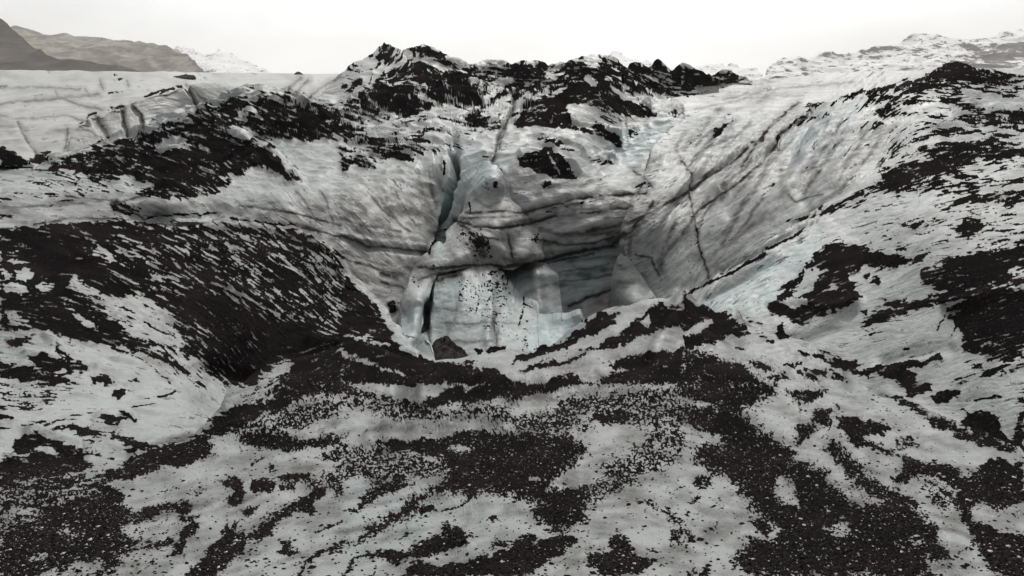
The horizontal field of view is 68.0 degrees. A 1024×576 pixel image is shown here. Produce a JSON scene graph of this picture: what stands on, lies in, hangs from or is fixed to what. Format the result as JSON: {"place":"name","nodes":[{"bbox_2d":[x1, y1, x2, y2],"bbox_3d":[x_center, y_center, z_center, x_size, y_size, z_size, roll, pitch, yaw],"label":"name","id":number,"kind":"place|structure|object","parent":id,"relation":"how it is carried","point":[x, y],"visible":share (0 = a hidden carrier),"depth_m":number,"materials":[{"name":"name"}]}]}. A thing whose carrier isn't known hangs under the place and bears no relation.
{"place":"outdoors","nodes":[
{"label":"outdoors","id":0,"kind":"place"},
{"bbox_2d":[0,19,140,71],"bbox_3d":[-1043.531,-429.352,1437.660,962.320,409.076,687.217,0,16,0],"label":"dark hill","id":1,"kind":"structure","parent":0,"point":[18,51],"depth_m":1172.09,"materials":[{"name":"grey stone"}]},
{"bbox_2d":[11,25,208,72],"bbox_3d":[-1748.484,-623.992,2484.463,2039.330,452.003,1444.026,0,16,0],"label":"grassy hill","id":2,"kind":"structure","parent":0,"point":[141,56],"depth_m":2103.47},
{"bbox_2d":[0,70,338,167],"bbox_3d":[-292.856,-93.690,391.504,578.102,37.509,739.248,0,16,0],"label":"ice field","id":3,"kind":"structure","parent":0,"point":[43,114],"depth_m":113.31,"materials":[{"name":"white ice"}]},
{"bbox_2d":[174,74,195,78],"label":"dirt cone","id":4,"kind":"object","parent":3,"relation":"on","point":[187,76],"visible":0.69,"depth_m":202.32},
{"bbox_2d":[321,43,436,94],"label":"ice peak","id":5,"kind":"structure","parent":3,"relation":"on","point":[381,65],"depth_m":57.56,"materials":[{"name":"white"}]},
{"bbox_2d":[0,215,423,470],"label":"ash slope","id":6,"kind":"structure","parent":0,"point":[124,340],"depth_m":15.39,"materials":[{"name":"black gravel"}]},
{"bbox_2d":[174,46,269,72],"bbox_3d":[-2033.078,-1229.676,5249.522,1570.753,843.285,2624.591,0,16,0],"label":"snowy mountain","id":7,"kind":"structure","parent":0,"point":[218,61],"depth_m":4365.34,"materials":[{"name":"white snow"}]},
{"bbox_2d":[0,76,685,332],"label":"ash ridge","id":8,"kind":"structure","parent":0,"point":[367,190],"depth_m":31.10,"materials":[{"name":"white ice"}]},
{"bbox_2d":[0,149,34,167],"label":"dirt cone","id":9,"kind":"object","parent":8,"relation":"on","point":[8,158],"visible":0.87,"depth_m":30.49,"materials":[{"name":"black soil"}]},
{"bbox_2d":[66,83,230,151],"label":"ice rampart","id":10,"kind":"object","parent":8,"relation":"on","point":[90,131],"visible":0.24,"depth_m":52.88,"materials":[{"name":"white ice"}]},
{"bbox_2d":[398,161,543,347],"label":"ice pillar","id":11,"kind":"structure","parent":8,"relation":"on","point":[493,226],"depth_m":25.90,"materials":[{"name":"white ice"}]},
{"bbox_2d":[421,264,584,355],"bbox_3d":[-0.173,0.699,23.005,5.375,1.842,9.864,0,16,0],"label":"ice curtain","id":12,"kind":"object","parent":8,"relation":"on","point":[478,308],"visible":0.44,"depth_m":22.16,"materials":[{"name":"white ice"}]},
{"bbox_2d":[503,262,562,313],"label":"ice slab","id":13,"kind":"structure","parent":8,"relation":"on","point":[538,282],"depth_m":26.44,"materials":[{"name":"white ice"}]},
{"bbox_2d":[540,147,552,152],"bbox_3d":[1.577,-4.524,33.017,2.849,3.456,4.721,0,16,0],"label":"dirt cone","id":14,"kind":"object","parent":8,"relation":"on","point":[549,149],"visible":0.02,"depth_m":32.18,"materials":[{"name":"black soil"}]},
{"bbox_2d":[513,73,649,138],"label":"dirt cone","id":15,"kind":"object","parent":8,"relation":"on","point":[582,97],"visible":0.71,"depth_m":41.31,"materials":[{"name":"black soil"}]},
{"bbox_2d":[600,78,653,116],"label":"dirt cone","id":16,"kind":"object","parent":8,"relation":"on","point":[610,86],"visible":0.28,"depth_m":46.37,"materials":[{"name":"soil"}]},
{"bbox_2d":[608,253,655,307],"bbox_3d":[4.130,0.332,25.913,1.583,2.582,4.800,0,16,0],"label":"ice fin","id":17,"kind":"object","parent":8,"relation":"on","point":[629,285],"visible":0.44,"depth_m":25.60,"materials":[{"name":"white ice"}]},
{"bbox_2d":[416,334,434,359],"bbox_3d":[-1.851,1.416,15.635,0.534,0.566,2.648,-2,16,-8],"label":"ice shard","id":18,"kind":"object","parent":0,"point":[424,348],"visible":0.37,"depth_m":15.80,"materials":[{"name":"white ice"}]},
{"bbox_2d":[168,77,768,226],"bbox_3d":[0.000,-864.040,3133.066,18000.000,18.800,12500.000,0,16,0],"label":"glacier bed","id":19,"kind":"object","parent":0,"point":[186,223],"depth_m":112.17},
{"bbox_2d":[432,336,467,359],"bbox_3d":[-1.333,1.446,15.958,0.852,0.542,2.725,-1,16,-5],"label":"rubble block","id":20,"kind":"object","parent":19,"relation":"on","point":[445,347],"depth_m":16.01,"materials":[{"name":"brown stone"}]},
{"bbox_2d":[619,61,1023,298],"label":"ice wall","id":21,"kind":"structure","parent":19,"relation":"on","point":[713,197],"depth_m":26.27,"materials":[{"name":"white ice"}]},
{"bbox_2d":[0,290,1023,575],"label":"glacier","id":22,"kind":"object","parent":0,"point":[632,350],"visible":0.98,"depth_m":5.20,"materials":[{"name":"white ice"}]},
{"bbox_2d":[0,373,1023,575],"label":"ice grains","id":23,"kind":"object","parent":22,"relation":"on","point":[1009,546],"visible":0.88,"depth_m":3.86,"materials":[{"name":"grey"}]},
{"bbox_2d":[0,362,1023,575],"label":"black gravel","id":24,"kind":"structure","parent":0,"point":[912,571],"depth_m":3.71,"materials":[{"name":"black gravel"}]},
{"bbox_2d":[0,0,1023,76],"label":"sky","id":25,"kind":"structure","parent":0,"point":[275,36],"materials":[{"name":"white"}]},
{"bbox_2d":[421,44,752,96],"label":"summit ridge","id":26,"kind":"structure","parent":0,"point":[523,74],"depth_m":63.15,"materials":[{"name":"black stone"}]},
{"bbox_2d":[402,46,470,80],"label":"ice peak","id":27,"kind":"structure","parent":26,"relation":"on","point":[412,54],"depth_m":63.26,"materials":[{"name":"white"}]},
{"bbox_2d":[621,62,652,87],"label":"dirt cone","id":28,"kind":"object","parent":26,"relation":"on","point":[636,71],"visible":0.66,"depth_m":61.77,"materials":[{"name":"black soil"}]},
{"bbox_2d":[646,59,680,93],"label":"dirt cone","id":29,"kind":"object","parent":26,"relation":"on","point":[663,73],"visible":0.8,"depth_m":62.08,"materials":[{"name":"black soil"}]},
{"bbox_2d":[672,62,719,94],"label":"dirt cone","id":30,"kind":"object","parent":26,"relation":"on","point":[700,82],"visible":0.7,"depth_m":64.37,"materials":[{"name":"black soil"}]},
{"bbox_2d":[610,51,762,79],"bbox_3d":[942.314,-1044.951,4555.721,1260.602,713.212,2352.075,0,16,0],"label":"snowy mountain","id":31,"kind":"structure","parent":0,"point":[714,69],"depth_m":3784.34,"materials":[{"name":"white snow"}]},
{"bbox_2d":[667,68,1023,118],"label":"ice field","id":32,"kind":"structure","parent":0,"point":[762,95],"depth_m":65.93,"materials":[{"name":"white ice"}]},
{"bbox_2d":[683,115,1023,454],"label":"ash plateau","id":33,"kind":"structure","parent":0,"point":[900,276],"depth_m":11.60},
{"bbox_2d":[765,29,1023,78],"bbox_3d":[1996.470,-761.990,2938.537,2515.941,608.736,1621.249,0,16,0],"label":"snowy mountain","id":34,"kind":"structure","parent":0,"point":[922,51],"depth_m":2380.52,"materials":[{"name":"white snow"}]},
{"bbox_2d":[949,41,1023,68],"bbox_3d":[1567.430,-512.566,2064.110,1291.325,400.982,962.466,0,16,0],"label":"scree slope","id":35,"kind":"structure","parent":0,"point":[1009,55],"depth_m":1775.82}
]}

